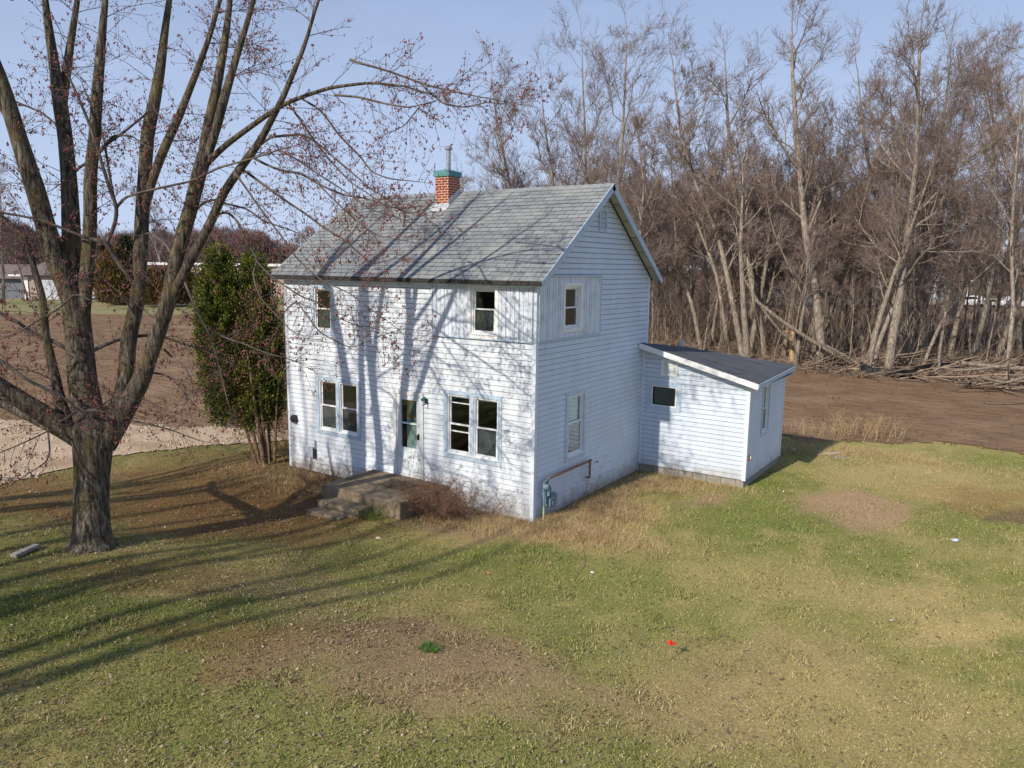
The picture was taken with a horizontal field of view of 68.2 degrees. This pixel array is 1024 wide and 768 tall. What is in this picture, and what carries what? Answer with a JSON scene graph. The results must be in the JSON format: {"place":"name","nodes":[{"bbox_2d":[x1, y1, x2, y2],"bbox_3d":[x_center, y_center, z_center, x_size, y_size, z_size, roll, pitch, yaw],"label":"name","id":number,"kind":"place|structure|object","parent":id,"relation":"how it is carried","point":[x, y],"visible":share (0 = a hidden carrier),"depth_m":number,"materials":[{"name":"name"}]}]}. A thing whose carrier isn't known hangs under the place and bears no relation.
{"place":"outdoors","nodes":[
{"label":"outdoors","id":0,"kind":"place"},
{"bbox_2d":[0,298,284,314],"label":"grass","id":1,"kind":"structure","parent":0,"point":[96,307],"depth_m":98.08,"materials":[{"name":"plant"}]},
{"bbox_2d":[0,155,23,301],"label":"bare tree","id":2,"kind":"object","parent":1,"relation":"on","point":[1,249],"visible":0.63,"depth_m":106.72,"materials":[{"name":"brown plant"}]},
{"bbox_2d":[0,224,29,300],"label":"bare tree","id":3,"kind":"object","parent":1,"relation":"on","point":[17,266],"visible":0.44,"depth_m":109.70,"materials":[{"name":"brown plant"}]},
{"bbox_2d":[93,246,131,304],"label":"rust evergreen","id":4,"kind":"object","parent":1,"relation":"on","point":[115,277],"visible":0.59,"depth_m":102.14,"materials":[{"name":"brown plant"}]},
{"bbox_2d":[145,265,182,305],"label":"rust evergreen","id":5,"kind":"object","parent":1,"relation":"on","point":[150,287],"visible":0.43,"depth_m":99.68,"materials":[{"name":"brown plant"}]},
{"bbox_2d":[178,271,199,304],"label":"rust evergreen","id":6,"kind":"object","parent":1,"relation":"on","point":[186,298],"visible":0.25,"depth_m":102.46,"materials":[{"name":"brown plant"}]},
{"bbox_2d":[0,418,288,485],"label":"gravel driveway","id":7,"kind":"structure","parent":0,"point":[60,463],"depth_m":24.88,"materials":[{"name":"beige gravel"}]},
{"bbox_2d":[0,263,1023,767],"bbox_3d":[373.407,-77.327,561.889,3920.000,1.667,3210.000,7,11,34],"label":"ground","id":8,"kind":"structure","parent":0,"point":[820,505],"depth_m":12.13,"materials":[{"name":"green plant"}]},
{"bbox_2d":[0,262,95,299],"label":"bungalow","id":9,"kind":"object","parent":8,"relation":"on","point":[10,276],"visible":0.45,"depth_m":117.90,"materials":[{"name":"grey paint"}]},
{"bbox_2d":[116,234,132,263],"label":"conifer","id":10,"kind":"object","parent":8,"relation":"on","point":[127,244],"visible":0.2,"depth_m":148.13,"materials":[{"name":"green plant"}]},
{"bbox_2d":[119,167,171,261],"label":"bare tree","id":11,"kind":"object","parent":8,"relation":"on","point":[153,243],"visible":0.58,"depth_m":136.53,"materials":[{"name":"brown plant"}]},
{"bbox_2d":[0,215,296,264],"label":"distant wood","id":12,"kind":"object","parent":8,"relation":"on","point":[194,236],"visible":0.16,"depth_m":212.24,"materials":[{"name":"brown plant"}]},
{"bbox_2d":[147,262,283,296],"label":"long shed","id":13,"kind":"structure","parent":8,"relation":"on","point":[197,267],"depth_m":134.32,"materials":[{"name":"beige metal"}]},
{"bbox_2d":[187,235,287,466],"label":"arborvitae","id":14,"kind":"object","parent":8,"relation":"on","point":[226,304],"visible":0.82,"depth_m":21.79,"materials":[{"name":"green plant"}]},
{"bbox_2d":[0,0,561,553],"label":"maple tree","id":15,"kind":"object","parent":8,"relation":"on","point":[90,426],"visible":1,"depth_m":14.06,"materials":[{"name":"brown plant"}]},
{"bbox_2d":[233,403,348,460],"bbox_3d":[-6.169,1.348,22.461,4.596,1.887,3.572,7,11,34],"label":"bare shrub","id":16,"kind":"object","parent":8,"relation":"on","point":[283,440],"visible":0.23,"depth_m":22.21,"materials":[{"name":"brown plant"}]},
{"bbox_2d":[284,452,356,486],"bbox_3d":[-4.974,2.238,20.200,2.974,0.942,1.914,3,9,12],"label":"bare shrub","id":17,"kind":"object","parent":8,"relation":"on","point":[328,465],"visible":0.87,"depth_m":20.30,"materials":[{"name":"brown plant"}]},
{"bbox_2d":[306,469,448,520],"bbox_3d":[-3.292,2.971,18.207,2.560,0.940,2.485,7,11,34],"label":"concrete stoop","id":18,"kind":"object","parent":8,"relation":"on","point":[340,495],"visible":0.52,"depth_m":17.74,"materials":[{"name":"grey concrete"}]},
{"bbox_2d":[391,459,486,520],"bbox_3d":[-1.534,2.528,17.424,2.509,1.197,2.399,-1,9,-13],"label":"bare shrub","id":19,"kind":"object","parent":8,"relation":"on","point":[445,505],"visible":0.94,"depth_m":17.30,"materials":[{"name":"brown plant"}]},
{"bbox_2d":[392,456,535,522],"bbox_3d":[-1.029,2.478,17.437,3.893,1.314,2.924,7,11,34],"label":"bare shrub","id":20,"kind":"object","parent":8,"relation":"on","point":[493,508],"visible":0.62,"depth_m":17.20,"materials":[{"name":"brown plant"}]},
{"bbox_2d":[462,134,521,190],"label":"bare tree","id":21,"kind":"object","parent":8,"relation":"on","point":[468,178],"visible":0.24,"depth_m":60.22,"materials":[{"name":"brown plant"}]},
{"bbox_2d":[456,34,557,189],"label":"bare tree","id":22,"kind":"object","parent":8,"relation":"on","point":[500,137],"visible":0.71,"depth_m":60.92,"materials":[{"name":"brown plant"}]},
{"bbox_2d":[0,433,1023,767],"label":"fallen leaves","id":23,"kind":"object","parent":8,"relation":"on","point":[390,637],"visible":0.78,"depth_m":11.25,"materials":[{"name":"brown plant"}]},
{"bbox_2d":[487,133,537,189],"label":"bare tree","id":24,"kind":"object","parent":8,"relation":"on","point":[502,172],"visible":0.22,"depth_m":60.33,"materials":[{"name":"brown plant"}]},
{"bbox_2d":[270,146,795,521],"bbox_3d":[0.851,-1.760,21.604,11.943,9.550,9.347,7,11,34],"label":"farmhouse","id":25,"kind":"object","parent":8,"relation":"on","point":[541,364],"visible":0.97,"depth_m":19.21,"materials":[{"name":"wood"}]},
{"bbox_2d":[310,284,334,335],"bbox_3d":[-5.047,-1.996,20.267,0.860,1.360,0.156,7,11,34],"label":"window","id":26,"kind":"structure","parent":25,"relation":"in","point":[327,313],"depth_m":20.32,"materials":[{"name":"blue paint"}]},
{"bbox_2d":[315,375,360,440],"bbox_3d":[-4.658,0.627,20.385,1.680,1.590,0.156,7,11,34],"label":"window","id":27,"kind":"structure","parent":25,"relation":"in","point":[333,415],"depth_m":20.36,"materials":[{"name":"white paint"}]},
{"bbox_2d":[396,393,419,475],"bbox_3d":[-2.586,1.277,19.024,0.816,2.035,0.169,7,11,34],"label":"door","id":28,"kind":"structure","parent":25,"relation":"in","point":[407,460],"depth_m":19.05,"materials":[{"name":"paint"}]},
{"bbox_2d":[443,389,502,466],"bbox_3d":[-0.919,1.012,17.882,1.710,1.650,0.156,7,11,34],"label":"window","id":29,"kind":"structure","parent":25,"relation":"in","point":[482,440],"depth_m":17.82,"materials":[{"name":"white paint"}]},
{"bbox_2d":[467,285,498,339],"bbox_3d":[-0.635,-1.654,17.283,0.870,1.230,0.178,7,11,34],"label":"window","id":30,"kind":"structure","parent":25,"relation":"in","point":[482,323],"depth_m":17.36,"materials":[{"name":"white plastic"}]},
{"bbox_2d":[542,459,591,518],"bbox_3d":[1.330,2.607,18.193,0.186,1.180,2.308,6,10,31],"label":"gas meter","id":31,"kind":"object","parent":25,"relation":"attached to","point":[550,499],"visible":0.95,"depth_m":17.43,"materials":[{"name":"grey metal"}]},
{"bbox_2d":[563,283,582,332],"bbox_3d":[1.378,-1.795,17.733,0.178,1.140,0.870,7,11,34],"label":"window","id":32,"kind":"structure","parent":25,"relation":"in","point":[577,326],"depth_m":17.94,"materials":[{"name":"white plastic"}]},
{"bbox_2d":[564,388,586,462],"bbox_3d":[1.515,0.991,18.444,0.156,1.700,0.980,7,11,34],"label":"window","id":33,"kind":"structure","parent":25,"relation":"in","point":[576,400],"depth_m":18.57,"materials":[{"name":"blue paint"}]},
{"bbox_2d":[646,380,681,412],"bbox_3d":[4.255,0.341,21.128,1.000,0.830,0.094,7,11,34],"label":"window","id":34,"kind":"structure","parent":25,"relation":"in","point":[661,396],"depth_m":21.12,"materials":[{"name":"white paint"}]},
{"bbox_2d":[760,383,771,437],"bbox_3d":[7.040,0.683,21.111,0.156,1.530,0.740,7,11,34],"label":"window","id":35,"kind":"structure","parent":25,"relation":"in","point":[766,389],"depth_m":21.27,"materials":[{"name":"white paint"}]},
{"bbox_2d":[501,39,575,186],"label":"bare tree","id":36,"kind":"object","parent":8,"relation":"on","point":[551,166],"visible":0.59,"depth_m":60.41,"materials":[{"name":"brown plant"}]},
{"bbox_2d":[539,110,604,186],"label":"bare tree","id":37,"kind":"object","parent":8,"relation":"on","point":[572,154],"visible":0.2,"depth_m":74.47,"materials":[{"name":"brown plant"}]},
{"bbox_2d":[563,127,631,186],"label":"bare tree","id":38,"kind":"object","parent":8,"relation":"on","point":[599,161],"visible":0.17,"depth_m":63.45,"materials":[{"name":"brown plant"}]},
{"bbox_2d":[539,0,660,198],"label":"bare tree","id":39,"kind":"object","parent":8,"relation":"on","point":[575,133],"visible":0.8,"depth_m":61.41,"materials":[{"name":"brown plant"}]},
{"bbox_2d":[184,435,1023,566],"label":"dry grass","id":40,"kind":"structure","parent":8,"relation":"on","point":[566,522],"depth_m":18.09,"materials":[{"name":"plant"}]},
{"bbox_2d":[580,151,643,225],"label":"bare tree","id":41,"kind":"object","parent":8,"relation":"on","point":[602,172],"visible":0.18,"depth_m":53.07,"materials":[{"name":"brown plant"}]},
{"bbox_2d":[554,0,682,220],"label":"bare tree","id":42,"kind":"object","parent":8,"relation":"on","point":[623,118],"visible":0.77,"depth_m":58.74,"materials":[{"name":"brown plant"}]},
{"bbox_2d":[269,159,1023,310],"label":"distant wood","id":43,"kind":"object","parent":8,"relation":"on","point":[312,232],"visible":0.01,"depth_m":120.48,"materials":[{"name":"brown plant"}]},
{"bbox_2d":[608,129,692,274],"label":"bare tree","id":44,"kind":"object","parent":8,"relation":"on","point":[626,198],"visible":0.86,"depth_m":50.51,"materials":[{"name":"brown plant"}]},
{"bbox_2d":[623,145,682,328],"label":"bare tree","id":45,"kind":"object","parent":8,"relation":"on","point":[648,216],"visible":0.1,"depth_m":70.94,"materials":[{"name":"brown plant"}]},
{"bbox_2d":[633,167,680,263],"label":"bare tree","id":46,"kind":"object","parent":8,"relation":"on","point":[647,236],"visible":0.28,"depth_m":57.74,"materials":[{"name":"brown plant"}]},
{"bbox_2d":[619,75,702,349],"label":"bare tree","id":47,"kind":"object","parent":8,"relation":"on","point":[657,227],"visible":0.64,"depth_m":52.92,"materials":[{"name":"brown plant"}]},
{"bbox_2d":[640,176,690,334],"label":"bare tree","id":48,"kind":"object","parent":8,"relation":"on","point":[670,301],"visible":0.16,"depth_m":66.23,"materials":[{"name":"brown plant"}]},
{"bbox_2d":[649,107,720,338],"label":"bare tree","id":49,"kind":"object","parent":8,"relation":"on","point":[676,243],"visible":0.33,"depth_m":60.82,"materials":[{"name":"brown plant"}]},
{"bbox_2d":[676,201,710,326],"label":"bare tree","id":50,"kind":"object","parent":8,"relation":"on","point":[694,282],"visible":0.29,"depth_m":69.91,"materials":[{"name":"grey plant"}]},
{"bbox_2d":[669,176,719,339],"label":"bare tree","id":51,"kind":"object","parent":8,"relation":"on","point":[691,278],"visible":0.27,"depth_m":63.55,"materials":[{"name":"brown plant"}]},
{"bbox_2d":[648,53,753,353],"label":"bare tree","id":52,"kind":"object","parent":8,"relation":"on","point":[698,226],"visible":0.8,"depth_m":51.90,"materials":[{"name":"brown plant"}]},
{"bbox_2d":[640,0,766,355],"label":"bare tree","id":53,"kind":"object","parent":8,"relation":"on","point":[723,255],"visible":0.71,"depth_m":51.51,"materials":[{"name":"brown plant"}]},
{"bbox_2d":[687,168,738,345],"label":"bare tree","id":54,"kind":"object","parent":8,"relation":"on","point":[719,270],"visible":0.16,"depth_m":57.84,"materials":[{"name":"brown plant"}]},
{"bbox_2d":[689,176,748,349],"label":"bare tree","id":55,"kind":"object","parent":8,"relation":"on","point":[709,291],"visible":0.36,"depth_m":55.43,"materials":[{"name":"grey plant"}]},
{"bbox_2d":[683,17,798,355],"bbox_3d":[14.684,-13.196,50.879,9.078,23.446,8.691,7,11,34],"label":"bare tree","id":56,"kind":"object","parent":8,"relation":"on","point":[751,275],"visible":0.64,"depth_m":51.17,"materials":[{"name":"brown plant"}]},
{"bbox_2d":[685,101,800,357],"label":"bare tree","id":57,"kind":"object","parent":8,"relation":"on","point":[743,277],"visible":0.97,"depth_m":48.47,"materials":[{"name":"brown plant"}]},
{"bbox_2d":[721,140,802,337],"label":"bare tree","id":58,"kind":"object","parent":8,"relation":"on","point":[751,309],"visible":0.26,"depth_m":53.17,"materials":[{"name":"grey plant"}]},
{"bbox_2d":[733,207,791,345],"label":"bare tree","id":59,"kind":"object","parent":8,"relation":"on","point":[768,286],"visible":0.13,"depth_m":55.34,"materials":[{"name":"brown plant"}]},
{"bbox_2d":[735,144,813,355],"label":"bare tree","id":60,"kind":"object","parent":8,"relation":"on","point":[775,261],"visible":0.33,"depth_m":52.35,"materials":[{"name":"grey plant"}]},
{"bbox_2d":[724,138,826,354],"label":"bare tree","id":61,"kind":"object","parent":8,"relation":"on","point":[760,296],"visible":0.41,"depth_m":51.02,"materials":[{"name":"brown plant"}]},
{"bbox_2d":[761,191,804,345],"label":"bare tree","id":62,"kind":"object","parent":8,"relation":"on","point":[781,341],"visible":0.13,"depth_m":58.22,"materials":[{"name":"brown plant"}]},
{"bbox_2d":[753,168,818,353],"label":"sapling","id":63,"kind":"object","parent":8,"relation":"on","point":[806,308],"visible":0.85,"depth_m":46.98,"materials":[{"name":"brown plant"}]},
{"bbox_2d":[719,0,864,368],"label":"bare tree","id":64,"kind":"object","parent":8,"relation":"on","point":[802,171],"visible":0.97,"depth_m":47.02,"materials":[{"name":"brown plant"}]},
{"bbox_2d":[764,211,841,365],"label":"bare tree","id":65,"kind":"object","parent":8,"relation":"on","point":[802,310],"visible":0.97,"depth_m":46.01,"materials":[{"name":"brown plant"}]},
{"bbox_2d":[754,299,851,367],"bbox_3d":[17.602,-3.003,45.675,6.192,4.200,0.324,1,9,-1],"label":"fallen log","id":66,"kind":"object","parent":8,"relation":"on","point":[789,326],"visible":0.84,"depth_m":45.57,"materials":[{"name":"wood"}]},
{"bbox_2d":[762,121,862,355],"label":"bare tree","id":67,"kind":"object","parent":8,"relation":"on","point":[824,205],"visible":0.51,"depth_m":48.72,"materials":[{"name":"grey plant"}]},
{"bbox_2d":[777,93,865,354],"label":"bare tree","id":68,"kind":"object","parent":8,"relation":"on","point":[847,300],"visible":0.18,"depth_m":53.84,"materials":[{"name":"brown plant"}]},
{"bbox_2d":[781,106,872,318],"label":"bare tree","id":69,"kind":"object","parent":8,"relation":"on","point":[824,158],"visible":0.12,"depth_m":65.28,"materials":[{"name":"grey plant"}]},
{"bbox_2d":[783,172,876,347],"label":"bare tree","id":70,"kind":"object","parent":8,"relation":"on","point":[830,308],"visible":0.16,"depth_m":54.10,"materials":[{"name":"brown plant"}]},
{"bbox_2d":[802,194,858,360],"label":"bare tree","id":71,"kind":"object","parent":8,"relation":"on","point":[833,240],"visible":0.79,"depth_m":46.50,"materials":[{"name":"brown plant"}]},
{"bbox_2d":[648,275,1023,394],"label":"undergrowth","id":72,"kind":"object","parent":8,"relation":"on","point":[900,365],"visible":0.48,"depth_m":49.20,"materials":[{"name":"brown plant"}]},
{"bbox_2d":[793,83,888,355],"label":"bare tree","id":73,"kind":"object","parent":8,"relation":"on","point":[838,149],"visible":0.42,"depth_m":50.13,"materials":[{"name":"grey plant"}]},
{"bbox_2d":[793,153,891,357],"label":"bare tree","id":74,"kind":"object","parent":8,"relation":"on","point":[848,247],"visible":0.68,"depth_m":47.85,"materials":[{"name":"brown plant"}]},
{"bbox_2d":[802,56,914,343],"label":"bare tree","id":75,"kind":"object","parent":8,"relation":"on","point":[853,185],"visible":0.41,"depth_m":54.94,"materials":[{"name":"brown plant"}]},
{"bbox_2d":[837,183,890,348],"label":"bare tree","id":76,"kind":"object","parent":8,"relation":"on","point":[848,283],"visible":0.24,"depth_m":55.02,"materials":[{"name":"brown plant"}]},
{"bbox_2d":[839,198,909,343],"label":"bare tree","id":77,"kind":"object","parent":8,"relation":"on","point":[870,297],"visible":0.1,"depth_m":61.76,"materials":[{"name":"brown plant"}]},
{"bbox_2d":[825,10,942,349],"bbox_3d":[27.309,-15.120,57.295,7.634,25.542,10.111,1,9,-1],"label":"bare tree","id":78,"kind":"object","parent":8,"relation":"on","point":[859,110],"visible":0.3,"depth_m":56.75,"materials":[{"name":"brown plant"}]},
{"bbox_2d":[843,70,955,367],"bbox_3d":[23.233,-10.014,46.127,5.618,18.797,7.463,-1,9,-13],"label":"bare tree","id":79,"kind":"object","parent":8,"relation":"on","point":[888,317],"visible":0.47,"depth_m":46.38,"materials":[{"name":"brown plant"}]},
{"bbox_2d":[848,35,966,357],"bbox_3d":[26.270,-11.725,50.834,6.990,20.740,8.102,3,9,16],"label":"bare tree","id":80,"kind":"object","parent":8,"relation":"on","point":[877,89],"visible":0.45,"depth_m":48.84,"materials":[{"name":"brown plant"}]},
{"bbox_2d":[854,102,965,366],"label":"bare tree","id":81,"kind":"object","parent":8,"relation":"on","point":[901,254],"visible":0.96,"depth_m":42.73,"materials":[{"name":"brown plant"}]},
{"bbox_2d":[882,183,948,361],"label":"bare tree","id":82,"kind":"object","parent":8,"relation":"on","point":[914,294],"visible":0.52,"depth_m":47.43,"materials":[{"name":"brown plant"}]},
{"bbox_2d":[859,359,972,378],"bbox_3d":[24.838,-0.939,44.127,9.268,0.827,2.645,-3,9,-22],"label":"brush pile","id":83,"kind":"object","parent":8,"relation":"on","point":[864,367],"visible":0.4,"depth_m":43.05,"materials":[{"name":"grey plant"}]},
{"bbox_2d":[826,0,1023,368],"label":"bare tree","id":84,"kind":"object","parent":8,"relation":"on","point":[900,287],"visible":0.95,"depth_m":42.68,"materials":[{"name":"brown plant"}]},
{"bbox_2d":[866,84,988,358],"bbox_3d":[26.919,-10.636,50.250,6.624,18.797,6.129,0,9,-5],"label":"bare tree","id":85,"kind":"object","parent":8,"relation":"on","point":[922,343],"visible":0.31,"depth_m":49.94,"materials":[{"name":"brown plant"}]},
{"bbox_2d":[859,5,1000,355],"bbox_3d":[29.172,-14.092,52.523,8.264,25.055,10.888,7,11,34],"label":"bare tree","id":86,"kind":"object","parent":8,"relation":"on","point":[902,338],"visible":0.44,"depth_m":52.39,"materials":[{"name":"brown plant"}]},
{"bbox_2d":[912,188,964,341],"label":"bare tree","id":87,"kind":"object","parent":8,"relation":"on","point":[935,317],"visible":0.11,"depth_m":61.65,"materials":[{"name":"brown plant"}]},
{"bbox_2d":[885,44,1009,348],"bbox_3d":[30.945,-13.451,55.985,7.831,22.767,8.933,1,9,1],"label":"bare tree","id":88,"kind":"object","parent":8,"relation":"on","point":[959,108],"visible":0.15,"depth_m":55.42,"materials":[{"name":"brown plant"}]},
{"bbox_2d":[929,223,976,374],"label":"bare tree","id":89,"kind":"object","parent":8,"relation":"on","point":[952,294],"visible":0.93,"depth_m":42.69,"materials":[{"name":"brown plant"}]},
{"bbox_2d":[901,53,1016,355],"bbox_3d":[30.913,-12.449,53.654,7.732,21.441,8.052,7,11,34],"label":"bare tree","id":90,"kind":"object","parent":8,"relation":"on","point":[948,336],"visible":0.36,"depth_m":51.89,"materials":[{"name":"brown plant"}]},
{"bbox_2d":[923,148,1007,354],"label":"bare tree","id":91,"kind":"object","parent":8,"relation":"on","point":[964,235],"visible":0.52,"depth_m":50.61,"materials":[{"name":"brown plant"}]},
{"bbox_2d":[921,211,1021,363],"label":"bare tree","id":92,"kind":"object","parent":8,"relation":"on","point":[953,306],"visible":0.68,"depth_m":44.77,"materials":[{"name":"brown plant"}]},
{"bbox_2d":[920,7,1023,380],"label":"bare tree","id":93,"kind":"object","parent":8,"relation":"on","point":[1011,238],"visible":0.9,"depth_m":41.36,"materials":[{"name":"brown plant"}]},
{"bbox_2d":[938,32,1023,357],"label":"bare tree","id":94,"kind":"object","parent":8,"relation":"on","point":[960,310],"visible":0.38,"depth_m":52.49,"materials":[{"name":"brown plant"}]},
{"bbox_2d":[941,32,1023,329],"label":"bare tree","id":95,"kind":"object","parent":8,"relation":"on","point":[1009,166],"visible":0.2,"depth_m":78.54,"materials":[{"name":"brown plant"}]},
{"bbox_2d":[962,233,1005,354],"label":"sapling","id":96,"kind":"object","parent":8,"relation":"on","point":[970,330],"visible":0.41,"depth_m":52.98,"materials":[{"name":"brown plant"}]},
{"bbox_2d":[957,158,1023,356],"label":"bare tree","id":97,"kind":"object","parent":8,"relation":"on","point":[988,286],"visible":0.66,"depth_m":48.94,"materials":[{"name":"brown plant"}]},
{"bbox_2d":[959,361,1023,371],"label":"fallen log","id":98,"kind":"object","parent":8,"relation":"on","point":[980,365],"visible":0.77,"depth_m":37.11,"materials":[{"name":"wood"}]},
{"bbox_2d":[960,10,1023,352],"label":"bare tree","id":99,"kind":"object","parent":8,"relation":"on","point":[1018,319],"visible":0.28,"depth_m":55.14,"materials":[{"name":"brown plant"}]},
{"bbox_2d":[962,117,1023,359],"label":"bare tree","id":100,"kind":"object","parent":8,"relation":"on","point":[1017,306],"visible":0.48,"depth_m":48.21,"materials":[{"name":"brown plant"}]},
{"bbox_2d":[976,182,1023,349],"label":"bare tree","id":101,"kind":"object","parent":8,"relation":"on","point":[1001,292],"visible":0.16,"depth_m":57.42,"materials":[{"name":"brown plant"}]},
{"bbox_2d":[0,314,1023,453],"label":"tilled field","id":102,"kind":"structure","parent":0,"point":[102,326],"depth_m":35.01,"materials":[{"name":"soil"}]},
{"bbox_2d":[0,346,1023,454],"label":"soil clods","id":103,"kind":"object","parent":102,"relation":"on","point":[939,436],"visible":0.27,"depth_m":32.22,"materials":[{"name":"brown soil"}]},
{"bbox_2d":[820,403,920,442],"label":"dry weeds","id":104,"kind":"object","parent":102,"relation":"on","point":[872,432],"visible":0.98,"depth_m":27.34,"materials":[{"name":"plant"}]},
{"bbox_2d":[0,0,1023,271],"label":"sky","id":105,"kind":"structure","parent":0,"point":[447,28],"materials":[{"name":"blue"}]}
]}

